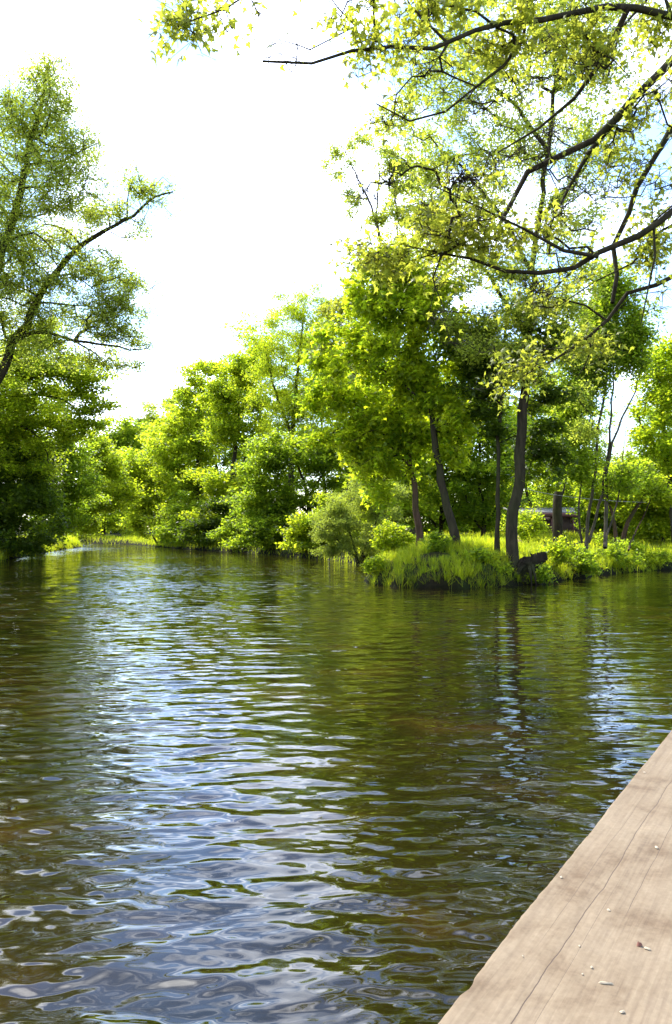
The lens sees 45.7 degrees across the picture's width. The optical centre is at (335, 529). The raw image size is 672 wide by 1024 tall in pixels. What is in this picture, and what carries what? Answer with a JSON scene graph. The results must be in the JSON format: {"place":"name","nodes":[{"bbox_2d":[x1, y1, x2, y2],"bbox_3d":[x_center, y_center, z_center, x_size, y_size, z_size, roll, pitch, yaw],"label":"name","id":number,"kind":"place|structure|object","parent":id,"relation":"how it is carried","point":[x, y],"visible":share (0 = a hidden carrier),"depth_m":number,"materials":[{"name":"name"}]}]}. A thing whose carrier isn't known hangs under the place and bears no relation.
{"place":"outdoors","nodes":[
{"label":"outdoors","id":0,"kind":"place"},
{"bbox_2d":[0,543,671,1023],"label":"river water","id":1,"kind":"structure","parent":0,"point":[252,789],"depth_m":5.78,"materials":[{"name":"green liquid"}]},
{"bbox_2d":[0,529,671,588],"bbox_3d":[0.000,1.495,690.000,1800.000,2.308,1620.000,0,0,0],"label":"ground","id":2,"kind":"structure","parent":0,"point":[430,582],"depth_m":25.77,"materials":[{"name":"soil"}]},
{"bbox_2d":[0,421,75,558],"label":"waterside bush","id":3,"kind":"object","parent":2,"relation":"on","point":[38,494],"visible":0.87,"depth_m":46.27,"materials":[{"name":"green plant"}]},
{"bbox_2d":[4,349,89,537],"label":"broadleaf tree","id":4,"kind":"object","parent":2,"relation":"on","point":[69,502],"visible":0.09,"depth_m":56.78,"materials":[{"name":"green plant"}]},
{"bbox_2d":[0,38,126,318],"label":"alder tree","id":5,"kind":"object","parent":2,"relation":"on","point":[32,155],"visible":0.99,"depth_m":35.47,"materials":[{"name":"green plant"}]},
{"bbox_2d":[0,313,130,485],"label":"broadleaf tree","id":6,"kind":"object","parent":2,"relation":"on","point":[19,422],"visible":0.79,"depth_m":45.45,"materials":[{"name":"green plant"}]},
{"bbox_2d":[26,432,115,545],"bbox_3d":[-20.154,-2.979,58.244,8.211,8.829,6.957,0,0,30],"label":"waterside bush","id":7,"kind":"object","parent":2,"relation":"on","point":[86,487],"visible":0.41,"depth_m":57.49,"materials":[{"name":"green plant"}]},
{"bbox_2d":[26,447,151,538],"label":"broadleaf tree","id":8,"kind":"object","parent":2,"relation":"on","point":[110,520],"visible":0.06,"depth_m":101.40,"materials":[{"name":"green plant"}]},
{"bbox_2d":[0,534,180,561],"bbox_3d":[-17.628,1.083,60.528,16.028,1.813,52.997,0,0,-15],"label":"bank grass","id":9,"kind":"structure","parent":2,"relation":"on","point":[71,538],"depth_m":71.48,"materials":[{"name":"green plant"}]},
{"bbox_2d":[0,158,183,397],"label":"alder tree","id":10,"kind":"object","parent":2,"relation":"on","point":[107,314],"visible":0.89,"depth_m":37.73,"materials":[{"name":"green plant"}]},
{"bbox_2d":[55,427,149,542],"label":"waterside bush","id":11,"kind":"object","parent":2,"relation":"on","point":[112,470],"visible":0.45,"depth_m":69.53,"materials":[{"name":"green plant"}]},
{"bbox_2d":[95,410,154,532],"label":"broadleaf tree","id":12,"kind":"object","parent":2,"relation":"on","point":[125,432],"visible":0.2,"depth_m":116.39,"materials":[{"name":"green plant"}]},
{"bbox_2d":[133,416,148,531],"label":"broadleaf tree","id":13,"kind":"object","parent":2,"relation":"on","point":[139,419],"depth_m":127.64,"materials":[{"name":"green plant"}]},
{"bbox_2d":[111,443,194,542],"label":"leaning tree","id":14,"kind":"object","parent":2,"relation":"on","point":[140,473],"visible":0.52,"depth_m":79.06,"materials":[{"name":"green plant"}]},
{"bbox_2d":[127,395,191,531],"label":"broadleaf tree","id":15,"kind":"object","parent":2,"relation":"on","point":[147,406],"visible":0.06,"depth_m":133.78,"materials":[{"name":"green plant"}]},
{"bbox_2d":[125,402,224,523],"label":"broadleaf tree","id":16,"kind":"object","parent":2,"relation":"on","point":[146,433],"visible":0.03,"depth_m":93.90,"materials":[{"name":"green plant"}]},
{"bbox_2d":[148,489,207,546],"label":"waterside bush","id":17,"kind":"object","parent":2,"relation":"on","point":[164,531],"visible":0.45,"depth_m":71.41,"materials":[{"name":"green plant"}]},
{"bbox_2d":[134,361,228,545],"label":"broadleaf tree","id":18,"kind":"object","parent":2,"relation":"on","point":[182,421],"visible":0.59,"depth_m":76.00,"materials":[{"name":"green plant"}]},
{"bbox_2d":[0,533,387,562],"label":"bank grass","id":19,"kind":"structure","parent":2,"relation":"on","point":[95,536],"depth_m":65.72,"materials":[{"name":"green plant"}]},
{"bbox_2d":[170,496,236,546],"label":"waterside bush","id":20,"kind":"object","parent":2,"relation":"on","point":[203,525],"visible":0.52,"depth_m":65.38,"materials":[{"name":"green plant"}]},
{"bbox_2d":[164,352,247,514],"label":"broadleaf tree","id":21,"kind":"object","parent":2,"relation":"on","point":[225,455],"visible":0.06,"depth_m":90.95,"materials":[{"name":"green plant"}]},
{"bbox_2d":[174,344,282,541],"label":"broadleaf tree","id":22,"kind":"object","parent":2,"relation":"on","point":[223,402],"visible":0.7,"depth_m":67.71,"materials":[{"name":"green plant"}]},
{"bbox_2d":[201,500,255,549],"bbox_3d":[-6.964,-0.562,61.615,5.599,4.363,4.540,0,0,25],"label":"waterside bush","id":23,"kind":"object","parent":2,"relation":"on","point":[220,533],"visible":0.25,"depth_m":60.80,"materials":[{"name":"green plant"}]},
{"bbox_2d":[213,306,305,512],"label":"broadleaf tree","id":24,"kind":"object","parent":2,"relation":"on","point":[228,463],"visible":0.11,"depth_m":87.59,"materials":[{"name":"green plant"}]},
{"bbox_2d":[234,495,300,550],"bbox_3d":[-4.463,-0.494,55.964,5.160,4.226,4.924,0,0,0],"label":"waterside bush","id":25,"kind":"object","parent":2,"relation":"on","point":[282,519],"visible":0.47,"depth_m":54.95,"materials":[{"name":"green plant"}]},
{"bbox_2d":[213,423,350,550],"bbox_3d":[-3.236,-2.954,55.868,11.076,9.055,6.666,0,0,0],"label":"broadleaf tree","id":26,"kind":"object","parent":2,"relation":"on","point":[274,459],"visible":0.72,"depth_m":55.17,"materials":[{"name":"green plant"}]},
{"bbox_2d":[232,274,348,510],"bbox_3d":[-2.825,-9.104,62.179,9.451,20.687,8.303,0,0,31],"label":"willow tree","id":27,"kind":"object","parent":2,"relation":"on","point":[292,311],"visible":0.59,"depth_m":61.51,"materials":[{"name":"green plant"}]},
{"bbox_2d":[275,509,336,553],"bbox_3d":[-1.832,0.230,48.786,3.873,2.914,3.835,0,0,30],"label":"waterside bush","id":28,"kind":"object","parent":2,"relation":"on","point":[303,544],"visible":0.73,"depth_m":48.34,"materials":[{"name":"green plant"}]},
{"bbox_2d":[268,314,354,507],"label":"broadleaf tree","id":29,"kind":"object","parent":2,"relation":"on","point":[300,487],"visible":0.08,"depth_m":83.59,"materials":[{"name":"green plant"}]},
{"bbox_2d":[283,490,364,545],"bbox_3d":[-0.532,-0.487,49.788,5.360,3.985,4.050,0,0,-20],"label":"waterside bush","id":30,"kind":"object","parent":2,"relation":"on","point":[321,497],"visible":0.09,"depth_m":49.52,"materials":[{"name":"green plant"}]},
{"bbox_2d":[305,290,401,533],"bbox_3d":[2.348,-8.145,57.894,9.573,18.230,8.966,0,0,0],"label":"broadleaf tree","id":31,"kind":"object","parent":2,"relation":"on","point":[330,309],"visible":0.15,"depth_m":57.72,"materials":[{"name":"green plant"}]},
{"bbox_2d":[317,312,401,531],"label":"broadleaf tree","id":32,"kind":"object","parent":2,"relation":"on","point":[338,472],"visible":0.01,"depth_m":79.66,"materials":[{"name":"green plant"}]},
{"bbox_2d":[306,476,419,563],"bbox_3d":[1.296,-0.553,40.176,5.741,4.780,3.968,0,0,0],"label":"willow bush","id":33,"kind":"object","parent":2,"relation":"on","point":[341,518],"visible":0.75,"depth_m":39.62,"materials":[{"name":"green plant"}]},
{"bbox_2d":[360,552,388,575],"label":"weed clump","id":34,"kind":"object","parent":2,"relation":"on","point":[372,564],"visible":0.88,"depth_m":25.41,"materials":[{"name":"green plant"}]},
{"bbox_2d":[290,366,468,547],"bbox_3d":[1.563,-2.575,27.983,6.379,6.889,2.996,0,0,0],"label":"maple tree","id":35,"kind":"object","parent":2,"relation":"on","point":[382,423],"visible":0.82,"depth_m":27.65,"materials":[{"name":"green plant"}]},
{"bbox_2d":[315,119,461,534],"bbox_3d":[4.040,-14.533,58.349,10.096,30.648,6.568,0,0,28],"label":"pale tree","id":36,"kind":"object","parent":2,"relation":"on","point":[384,213],"visible":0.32,"depth_m":57.78,"materials":[{"name":"green plant"}]},
{"bbox_2d":[336,402,447,538],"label":"tree","id":37,"kind":"object","parent":2,"relation":"on","point":[425,485],"visible":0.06,"depth_m":46.37,"materials":[{"name":"green plant"}]},
{"bbox_2d":[297,233,497,544],"bbox_3d":[2.224,-4.539,26.358,7.117,10.637,3.505,0,0,0],"label":"maple tree","id":38,"kind":"object","parent":2,"relation":"on","point":[412,375],"visible":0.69,"depth_m":26.18,"materials":[{"name":"green plant"}]},
{"bbox_2d":[367,516,429,554],"bbox_3d":[2.246,0.403,28.514,2.063,1.737,1.463,0,0,-26],"label":"weed clump","id":39,"kind":"object","parent":2,"relation":"on","point":[384,543],"visible":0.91,"depth_m":28.35,"materials":[{"name":"green plant"}]},
{"bbox_2d":[137,0,671,415],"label":"sycamore tree","id":40,"kind":"object","parent":2,"relation":"on","point":[437,223],"visible":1,"depth_m":10.47,"materials":[{"name":"green plant"}]},
{"bbox_2d":[418,528,455,551],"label":"weed clump","id":41,"kind":"object","parent":2,"relation":"on","point":[435,542],"visible":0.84,"depth_m":25.93,"materials":[{"name":"green plant"}]},
{"bbox_2d":[401,468,475,533],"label":"hedge bush","id":42,"kind":"object","parent":2,"relation":"on","point":[431,527],"visible":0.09,"depth_m":77.95,"materials":[{"name":"green plant"}]},
{"bbox_2d":[399,363,484,535],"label":"tree","id":43,"kind":"object","parent":2,"relation":"on","point":[441,518],"visible":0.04,"depth_m":51.27,"materials":[{"name":"green plant"}]},
{"bbox_2d":[459,545,496,563],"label":"weed clump","id":44,"kind":"object","parent":2,"relation":"on","point":[480,553],"visible":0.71,"depth_m":24.68,"materials":[{"name":"green plant"}]},
{"bbox_2d":[455,486,502,532],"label":"hedge bush","id":45,"kind":"object","parent":2,"relation":"on","point":[477,529],"visible":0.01,"depth_m":82.83,"materials":[{"name":"green plant"}]},
{"bbox_2d":[426,373,542,537],"bbox_3d":[9.189,-4.806,50.063,7.296,11.138,8.113,0,0,0],"label":"tree","id":46,"kind":"object","parent":2,"relation":"on","point":[483,472],"visible":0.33,"depth_m":49.07,"materials":[{"name":"green plant"}]},
{"bbox_2d":[349,0,655,569],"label":"riverside tree","id":47,"kind":"object","parent":2,"relation":"on","point":[574,311],"visible":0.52,"depth_m":25.28,"materials":[{"name":"green plant"}]},
{"bbox_2d":[489,559,516,577],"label":"weed clump","id":48,"kind":"object","parent":2,"relation":"on","point":[505,569],"visible":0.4,"depth_m":24.74,"materials":[{"name":"green plant"}]},
{"bbox_2d":[432,300,583,554],"bbox_3d":[5.578,-3.247,25.898,4.974,8.563,2.963,0,0,0],"label":"slender tree","id":49,"kind":"object","parent":2,"relation":"on","point":[544,449],"visible":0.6,"depth_m":25.69,"materials":[{"name":"green plant"}]},
{"bbox_2d":[490,482,527,531],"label":"hedge bush","id":50,"kind":"object","parent":2,"relation":"on","point":[501,507],"depth_m":87.45,"materials":[{"name":"green plant"}]},
{"bbox_2d":[359,552,664,588],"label":"fringe grass","id":51,"kind":"structure","parent":2,"relation":"on","point":[517,577],"depth_m":24.63,"materials":[{"name":"green plant"}]},
{"bbox_2d":[500,505,552,542],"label":"weed clump","id":52,"kind":"object","parent":2,"relation":"on","point":[534,522],"visible":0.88,"depth_m":30.68,"materials":[{"name":"green plant"}]},
{"bbox_2d":[514,552,547,584],"bbox_3d":[6.162,1.324,25.475,1.196,1.213,1.369,0,0,14],"label":"tree stump","id":53,"kind":"object","parent":2,"relation":"on","point":[526,564],"visible":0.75,"depth_m":25.32,"materials":[{"name":"black wood"}]},
{"bbox_2d":[490,363,583,518],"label":"tree","id":54,"kind":"object","parent":2,"relation":"on","point":[540,473],"visible":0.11,"depth_m":61.45,"materials":[{"name":"green plant"}]},
{"bbox_2d":[524,562,557,583],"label":"weed clump","id":55,"kind":"object","parent":2,"relation":"on","point":[544,569],"visible":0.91,"depth_m":25.07,"materials":[{"name":"green plant"}]},
{"bbox_2d":[520,476,569,506],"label":"hedge bush","id":56,"kind":"object","parent":2,"relation":"on","point":[534,498],"visible":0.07,"depth_m":79.43,"materials":[{"name":"green plant"}]},
{"bbox_2d":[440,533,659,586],"bbox_3d":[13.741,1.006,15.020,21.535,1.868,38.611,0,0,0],"label":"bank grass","id":57,"kind":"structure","parent":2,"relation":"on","point":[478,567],"depth_m":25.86,"materials":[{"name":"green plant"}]},
{"bbox_2d":[503,507,599,534],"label":"garden shed","id":58,"kind":"structure","parent":2,"relation":"on","point":[568,523],"depth_m":57.20,"materials":[{"name":"brown wood"}]},
{"bbox_2d":[438,730,671,1023],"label":"timber walkway","id":59,"kind":"structure","parent":2,"relation":"on","point":[618,864],"depth_m":1.56,"materials":[{"name":"brown wood"}]},
{"bbox_2d":[598,981,612,983],"bbox_3d":[0.474,0.796,1.399,0.027,0.004,0.006,0,0,0],"label":"wood sliver","id":60,"kind":"object","parent":59,"relation":"on","point":[602,982],"visible":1,"depth_m":1.40,"materials":[{"name":"beige wood"}]},
{"bbox_2d":[528,531,581,568],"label":"weed clump","id":61,"kind":"object","parent":2,"relation":"on","point":[557,551],"visible":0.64,"depth_m":27.01,"materials":[{"name":"green plant"}]},
{"bbox_2d":[552,479,565,543],"bbox_3d":[9.210,-0.418,32.995,0.471,3.296,0.470,0,0,-45],"label":"snag","id":62,"kind":"object","parent":2,"relation":"on","point":[557,517],"visible":0.77,"depth_m":32.85,"materials":[{"name":"brown plant"}]},
{"bbox_2d":[543,533,588,551],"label":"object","id":63,"kind":"object","parent":2,"relation":"on","point":[578,542],"visible":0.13,"depth_m":30.42,"materials":[{"name":"plant"}]},
{"bbox_2d":[532,376,621,506],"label":"tree","id":64,"kind":"object","parent":2,"relation":"on","point":[570,503],"visible":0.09,"depth_m":68.88,"materials":[{"name":"green plant"}]},
{"bbox_2d":[563,541,607,577],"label":"weed clump","id":65,"kind":"object","parent":2,"relation":"on","point":[589,566],"visible":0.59,"depth_m":28.25,"materials":[{"name":"green plant"}]},
{"bbox_2d":[542,253,671,552],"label":"birch tree","id":66,"kind":"object","parent":2,"relation":"on","point":[637,335],"visible":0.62,"depth_m":29.12,"materials":[{"name":"green plant"}]},
{"bbox_2d":[566,474,650,539],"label":"thicket tree","id":67,"kind":"object","parent":2,"relation":"on","point":[599,525],"visible":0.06,"depth_m":46.65,"materials":[{"name":"green plant"}]},
{"bbox_2d":[567,448,671,551],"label":"gnarled tree","id":68,"kind":"object","parent":2,"relation":"on","point":[662,497],"visible":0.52,"depth_m":35.80,"materials":[{"name":"green plant"}]},
{"bbox_2d":[524,488,650,502],"bbox_3d":[13.367,-1.467,34.439,1.272,0.630,22.409,0,0,44],"label":"overhead cable","id":69,"kind":"object","parent":68,"relation":"attached to","point":[584,498],"visible":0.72,"depth_m":30.33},
{"bbox_2d":[592,529,647,571],"bbox_3d":[11.201,0.864,32.091,2.506,1.755,1.439,0,0,-13],"label":"weed clump","id":70,"kind":"object","parent":2,"relation":"on","point":[619,554],"visible":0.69,"depth_m":31.91,"materials":[{"name":"green plant"}]},
{"bbox_2d":[598,482,670,545],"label":"thicket tree","id":71,"kind":"object","parent":2,"relation":"on","point":[655,525],"visible":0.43,"depth_m":41.33,"materials":[{"name":"green plant"}]},
{"bbox_2d":[619,401,671,466],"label":"tree","id":72,"kind":"object","parent":2,"relation":"on","point":[649,414],"visible":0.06,"depth_m":72.30,"materials":[{"name":"green plant"}]},
{"bbox_2d":[620,329,671,544],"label":"broadleaf tree","id":73,"kind":"object","parent":2,"relation":"on","point":[659,393],"visible":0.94,"depth_m":39.63,"materials":[{"name":"green plant"}]},
{"bbox_2d":[626,539,671,566],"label":"weed clump","id":74,"kind":"object","parent":2,"relation":"on","point":[665,554],"visible":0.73,"depth_m":34.26,"materials":[{"name":"green plant"}]},
{"bbox_2d":[0,0,671,527],"label":"sky","id":75,"kind":"structure","parent":0,"point":[244,146],"materials":[{"name":"white"}]},
{"bbox_2d":[412,530,671,551],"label":"meadow grass","id":76,"kind":"structure","parent":0,"point":[667,543],"depth_m":43.25,"materials":[{"name":"green plant"}]}
]}

